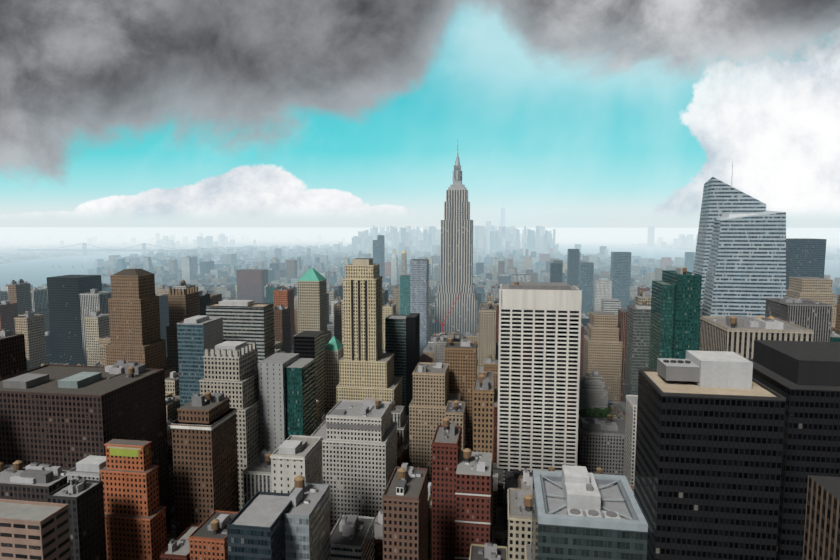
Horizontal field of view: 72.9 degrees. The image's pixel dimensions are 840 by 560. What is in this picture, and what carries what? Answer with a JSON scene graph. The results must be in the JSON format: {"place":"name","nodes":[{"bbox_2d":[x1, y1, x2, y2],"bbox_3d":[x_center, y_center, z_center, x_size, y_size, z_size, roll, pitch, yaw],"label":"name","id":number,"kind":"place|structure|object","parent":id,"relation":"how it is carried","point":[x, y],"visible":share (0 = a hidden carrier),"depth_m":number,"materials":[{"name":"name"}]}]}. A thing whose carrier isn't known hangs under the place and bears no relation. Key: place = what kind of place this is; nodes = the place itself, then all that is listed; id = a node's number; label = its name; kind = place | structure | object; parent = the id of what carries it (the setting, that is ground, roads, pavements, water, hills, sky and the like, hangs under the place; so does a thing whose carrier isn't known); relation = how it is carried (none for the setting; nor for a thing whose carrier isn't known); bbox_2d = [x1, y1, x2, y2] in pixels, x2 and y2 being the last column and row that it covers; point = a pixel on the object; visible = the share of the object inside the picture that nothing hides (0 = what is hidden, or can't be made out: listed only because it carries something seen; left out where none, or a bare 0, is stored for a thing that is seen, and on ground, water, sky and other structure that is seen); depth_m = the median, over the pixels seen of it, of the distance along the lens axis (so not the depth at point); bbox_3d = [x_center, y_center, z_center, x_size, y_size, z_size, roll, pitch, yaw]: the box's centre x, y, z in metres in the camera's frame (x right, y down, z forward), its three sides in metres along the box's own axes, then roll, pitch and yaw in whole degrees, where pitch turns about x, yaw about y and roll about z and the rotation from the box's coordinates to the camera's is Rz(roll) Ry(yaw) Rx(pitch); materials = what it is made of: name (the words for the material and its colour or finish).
{"place":"outdoors","nodes":[
{"label":"outdoors","id":0,"kind":"place"},
{"bbox_2d":[0,246,346,290],"bbox_3d":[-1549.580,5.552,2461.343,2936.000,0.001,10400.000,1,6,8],"label":"river","id":1,"kind":"structure","parent":0,"point":[36,273],"depth_m":3188.61,"materials":[{"name":"grey liquid"}]},
{"bbox_2d":[0,227,839,542],"bbox_3d":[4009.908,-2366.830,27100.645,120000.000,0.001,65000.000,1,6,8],"label":"ground","id":2,"kind":"structure","parent":0,"point":[186,231],"depth_m":22032.81,"materials":[{"name":"grey"}]},
{"bbox_2d":[0,499,71,559],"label":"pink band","id":3,"kind":"structure","parent":2,"relation":"on","point":[32,530],"depth_m":219.09,"materials":[{"name":"concrete"}]},
{"bbox_2d":[0,460,71,501],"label":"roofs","id":4,"kind":"structure","parent":2,"relation":"on","point":[33,481],"depth_m":355.07,"materials":[{"name":"grey concrete"}]},
{"bbox_2d":[51,265,83,268],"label":"power plant chimneys","id":5,"kind":"object","parent":2,"relation":"on","point":[52,267],"visible":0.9,"depth_m":3174.02,"materials":[{"name":"grey concrete"}]},
{"bbox_2d":[47,275,101,365],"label":"dark slab","id":6,"kind":"structure","parent":2,"relation":"on","point":[64,292],"depth_m":899.10,"materials":[{"name":"grey glass"}]},
{"bbox_2d":[46,476,106,559],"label":"dark block","id":7,"kind":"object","parent":2,"relation":"on","point":[83,498],"visible":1,"depth_m":309.35,"materials":[{"name":"black concrete"}]},
{"bbox_2d":[0,360,170,534],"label":"office building","id":8,"kind":"structure","parent":2,"relation":"on","point":[67,416],"depth_m":383.84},
{"bbox_2d":[66,455,105,482],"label":"building","id":9,"kind":"structure","parent":2,"relation":"on","point":[89,467],"depth_m":346.30,"materials":[{"name":"white concrete"}]},
{"bbox_2d":[17,243,179,255],"bbox_3d":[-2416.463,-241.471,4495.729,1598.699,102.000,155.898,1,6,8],"label":"suspension bridge","id":10,"kind":"structure","parent":2,"relation":"on","point":[143,250],"depth_m":4504.97,"materials":[{"name":"grey metal"}]},
{"bbox_2d":[99,439,166,559],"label":"orange brick tower","id":11,"kind":"structure","parent":2,"relation":"on","point":[135,520],"depth_m":337.94,"materials":[{"name":"orange brick"}]},
{"bbox_2d":[105,269,174,377],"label":"skyscraper","id":12,"kind":"structure","parent":2,"relation":"on","point":[134,317],"depth_m":635.14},
{"bbox_2d":[159,294,168,356],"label":"building","id":13,"kind":"structure","parent":2,"relation":"on","point":[164,311],"depth_m":982.26,"materials":[{"name":"grey glass"}]},
{"bbox_2d":[166,287,199,372],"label":"skyscraper","id":14,"kind":"structure","parent":2,"relation":"on","point":[183,304],"depth_m":696.17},
{"bbox_2d":[177,315,222,406],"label":"blue glass tower","id":15,"kind":"structure","parent":2,"relation":"on","point":[197,335],"depth_m":545.50,"materials":[{"name":"blue glass"}]},
{"bbox_2d":[170,391,238,538],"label":"building","id":16,"kind":"structure","parent":2,"relation":"on","point":[204,446],"depth_m":367.27,"materials":[{"name":"brown brick"}]},
{"bbox_2d":[199,341,259,510],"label":"building","id":17,"kind":"structure","parent":2,"relation":"on","point":[231,369],"depth_m":454.72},
{"bbox_2d":[206,300,274,362],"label":"office building","id":18,"kind":"structure","parent":2,"relation":"on","point":[250,321],"depth_m":598.81,"materials":[{"name":"grey concrete"}]},
{"bbox_2d":[236,269,267,302],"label":"office building","id":19,"kind":"structure","parent":2,"relation":"on","point":[251,283],"depth_m":1592.91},
{"bbox_2d":[227,491,291,559],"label":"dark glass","id":20,"kind":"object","parent":2,"relation":"on","point":[256,527],"visible":0.77,"depth_m":239.80,"materials":[{"name":"glass"}]},
{"bbox_2d":[258,353,316,452],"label":"office building","id":21,"kind":"structure","parent":2,"relation":"on","point":[287,394],"depth_m":473.42,"materials":[{"name":"white concrete"}]},
{"bbox_2d":[270,435,322,492],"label":"white box","id":22,"kind":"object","parent":2,"relation":"on","point":[292,457],"visible":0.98,"depth_m":359.19,"materials":[{"name":"white concrete"}]},
{"bbox_2d":[284,475,330,559],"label":"building","id":23,"kind":"structure","parent":2,"relation":"on","point":[307,524],"depth_m":257.55,"materials":[{"name":"grey concrete"}]},
{"bbox_2d":[294,331,325,418],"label":"black tower","id":24,"kind":"structure","parent":2,"relation":"on","point":[309,344],"depth_m":599.94,"materials":[{"name":"black glass"}]},
{"bbox_2d":[294,268,331,346],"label":"copper roof tower","id":25,"kind":"structure","parent":2,"relation":"on","point":[312,297],"depth_m":775.34,"materials":[{"name":"beige stone"}]},
{"bbox_2d":[325,336,343,414],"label":"building","id":26,"kind":"structure","parent":2,"relation":"on","point":[334,351],"depth_m":631.46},
{"bbox_2d":[311,399,397,531],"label":"white block","id":27,"kind":"structure","parent":2,"relation":"on","point":[359,452],"depth_m":443.36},
{"bbox_2d":[102,269,625,546],"bbox_3d":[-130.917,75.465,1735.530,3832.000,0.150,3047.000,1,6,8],"label":"sidewalks","id":28,"kind":"structure","parent":2,"relation":"on","point":[623,404],"depth_m":709.98,"materials":[{"name":"grey concrete"}]},
{"bbox_2d":[336,258,402,405],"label":"cream tower","id":29,"kind":"structure","parent":2,"relation":"on","point":[366,367],"depth_m":594.35,"materials":[{"name":"beige stone"}]},
{"bbox_2d":[93,225,683,279],"bbox_3d":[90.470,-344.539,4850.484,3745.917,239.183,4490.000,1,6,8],"label":"distant skyline","id":30,"kind":"structure","parent":2,"relation":"on","point":[538,250],"depth_m":3977.35},
{"bbox_2d":[167,400,624,538],"bbox_3d":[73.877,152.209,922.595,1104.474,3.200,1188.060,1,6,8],"label":"trees","id":31,"kind":"object","parent":2,"relation":"on","point":[173,513],"depth_m":721.60,"materials":[{"name":"green plant"}]},
{"bbox_2d":[385,313,419,415],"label":"skyscraper","id":32,"kind":"structure","parent":2,"relation":"on","point":[402,337],"depth_m":719.79,"materials":[{"name":"black glass"}]},
{"bbox_2d":[381,463,428,559],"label":"brown block","id":33,"kind":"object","parent":2,"relation":"on","point":[404,498],"visible":1,"depth_m":277.09,"materials":[{"name":"brown brick"}]},
{"bbox_2d":[400,275,409,314],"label":"skyscraper","id":34,"kind":"structure","parent":2,"relation":"on","point":[404,294],"depth_m":1121.13,"materials":[{"name":"teal glass"}]},
{"bbox_2d":[410,259,428,355],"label":"white glass tower","id":35,"kind":"structure","parent":2,"relation":"on","point":[419,285],"depth_m":1016.02,"materials":[{"name":"white glass"}]},
{"bbox_2d":[0,255,839,559],"bbox_3d":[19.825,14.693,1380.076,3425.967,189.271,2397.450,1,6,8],"label":"city buildings","id":36,"kind":"structure","parent":2,"relation":"on","point":[26,341],"depth_m":724.16,"materials":[{"name":"grey concrete"}]},
{"bbox_2d":[0,208,839,310],"bbox_3d":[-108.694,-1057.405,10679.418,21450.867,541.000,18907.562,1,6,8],"label":"city","id":37,"kind":"object","parent":2,"relation":"on","point":[10,244],"visible":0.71,"depth_m":6268.28},
{"bbox_2d":[420,354,432,362],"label":"building","id":38,"kind":"structure","parent":2,"relation":"on","point":[425,358],"depth_m":784.81,"materials":[{"name":"brown"}]},
{"bbox_2d":[409,362,460,480],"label":"beige tower","id":39,"kind":"structure","parent":2,"relation":"on","point":[432,396],"depth_m":535.65,"materials":[{"name":"beige stone"}]},
{"bbox_2d":[433,143,478,333],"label":"skyscraper","id":40,"kind":"structure","parent":2,"relation":"on","point":[457,251],"depth_m":1251.85,"materials":[{"name":"grey stone"}]},
{"bbox_2d":[431,417,491,559],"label":"red brick tower","id":41,"kind":"structure","parent":2,"relation":"on","point":[461,498],"depth_m":339.77,"materials":[{"name":"red brick"}]},
{"bbox_2d":[511,274,529,281],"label":"building","id":42,"kind":"structure","parent":2,"relation":"on","point":[520,278],"depth_m":1481.12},
{"bbox_2d":[497,282,581,477],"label":"skyscraper","id":43,"kind":"structure","parent":2,"relation":"on","point":[539,365],"depth_m":497.87,"materials":[{"name":"white concrete"}]},
{"bbox_2d":[553,260,562,262],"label":"rooftop","id":44,"kind":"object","parent":2,"relation":"on","point":[557,261],"visible":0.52,"depth_m":1854.91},
{"bbox_2d":[567,249,578,285],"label":"tower","id":45,"kind":"structure","parent":2,"relation":"on","point":[572,267],"depth_m":1653.71,"materials":[{"name":"glass"}]},
{"bbox_2d":[579,262,593,313],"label":"tower","id":46,"kind":"structure","parent":2,"relation":"on","point":[586,270],"depth_m":1361.16,"materials":[{"name":"blue glass"}]},
{"bbox_2d":[531,465,647,559],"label":"glass tower","id":47,"kind":"structure","parent":2,"relation":"on","point":[580,513],"depth_m":203.27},
{"bbox_2d":[577,414,624,473],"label":"building","id":48,"kind":"structure","parent":2,"relation":"on","point":[601,442],"depth_m":556.41,"materials":[{"name":"grey concrete"}]},
{"bbox_2d":[583,311,622,401],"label":"skyscraper","id":49,"kind":"structure","parent":2,"relation":"on","point":[602,353],"depth_m":777.74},
{"bbox_2d":[601,299,620,324],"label":"building","id":50,"kind":"structure","parent":2,"relation":"on","point":[611,305],"depth_m":968.62,"materials":[{"name":"white concrete"}]},
{"bbox_2d":[610,252,630,308],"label":"tower","id":51,"kind":"structure","parent":2,"relation":"on","point":[620,273],"depth_m":1443.90,"materials":[{"name":"blue glass"}]},
{"bbox_2d":[617,309,626,400],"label":"building","id":52,"kind":"structure","parent":2,"relation":"on","point":[622,319],"depth_m":778.38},
{"bbox_2d":[623,395,637,485],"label":"building","id":53,"kind":"structure","parent":2,"relation":"on","point":[630,436],"depth_m":518.16,"materials":[{"name":"grey concrete"}]},
{"bbox_2d":[624,300,650,403],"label":"skyscraper","id":54,"kind":"structure","parent":2,"relation":"on","point":[637,337],"depth_m":736.39,"materials":[{"name":"grey concrete"}]},
{"bbox_2d":[649,281,673,368],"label":"skyscraper","id":55,"kind":"structure","parent":2,"relation":"on","point":[662,307],"depth_m":624.92,"materials":[{"name":"teal glass"}]},
{"bbox_2d":[662,267,701,358],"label":"skyscraper","id":56,"kind":"structure","parent":2,"relation":"on","point":[687,304],"depth_m":608.72,"materials":[{"name":"teal glass"}]},
{"bbox_2d":[634,350,785,559],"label":"dark tower","id":57,"kind":"structure","parent":2,"relation":"on","point":[709,448],"depth_m":182.60,"materials":[{"name":"black glass"}]},
{"bbox_2d":[693,162,785,350],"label":"faceted glass tower","id":58,"kind":"structure","parent":2,"relation":"on","point":[740,261],"depth_m":618.20,"materials":[{"name":"grey glass"}]},
{"bbox_2d":[699,312,813,358],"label":"striped block","id":59,"kind":"structure","parent":2,"relation":"on","point":[739,335],"depth_m":397.47,"materials":[{"name":"beige concrete"}]},
{"bbox_2d":[746,340,839,559],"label":"black tower","id":60,"kind":"structure","parent":2,"relation":"on","point":[802,378],"depth_m":202.59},
{"bbox_2d":[765,296,832,341],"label":"building","id":61,"kind":"structure","parent":2,"relation":"on","point":[815,316],"depth_m":516.94,"materials":[{"name":"grey concrete"}]},
{"bbox_2d":[786,238,826,288],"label":"dark tower","id":62,"kind":"structure","parent":2,"relation":"on","point":[805,257],"depth_m":1008.66,"materials":[{"name":"glass"}]},
{"bbox_2d":[786,277,836,327],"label":"deco tower","id":63,"kind":"structure","parent":2,"relation":"on","point":[818,289],"depth_m":826.06,"materials":[{"name":"beige stone"}]},
{"bbox_2d":[0,0,839,227],"label":"sky","id":64,"kind":"structure","parent":0,"point":[114,113],"materials":[{"name":"blue"}]},
{"bbox_2d":[337,237,839,280],"bbox_3d":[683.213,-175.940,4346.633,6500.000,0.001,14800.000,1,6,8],"label":"river","id":65,"kind":"structure","parent":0,"point":[832,268],"depth_m":5930.85,"materials":[{"name":"grey liquid"}]},
{"bbox_2d":[579,407,612,417],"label":"park trees","id":66,"kind":"object","parent":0,"point":[598,413],"visible":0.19,"depth_m":688.79,"materials":[{"name":"green plant"}]},
{"bbox_2d":[802,475,839,559],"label":"brown tower","id":67,"kind":"structure","parent":0,"point":[822,531],"depth_m":147.57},
{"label":"construction tower","id":68,"kind":"object","parent":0,"visible":0},
{"bbox_2d":[435,291,461,332],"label":"tower crane","id":69,"kind":"object","parent":68,"relation":"on","point":[442,324],"visible":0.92,"depth_m":1051.62,"materials":[{"name":"red metal"}]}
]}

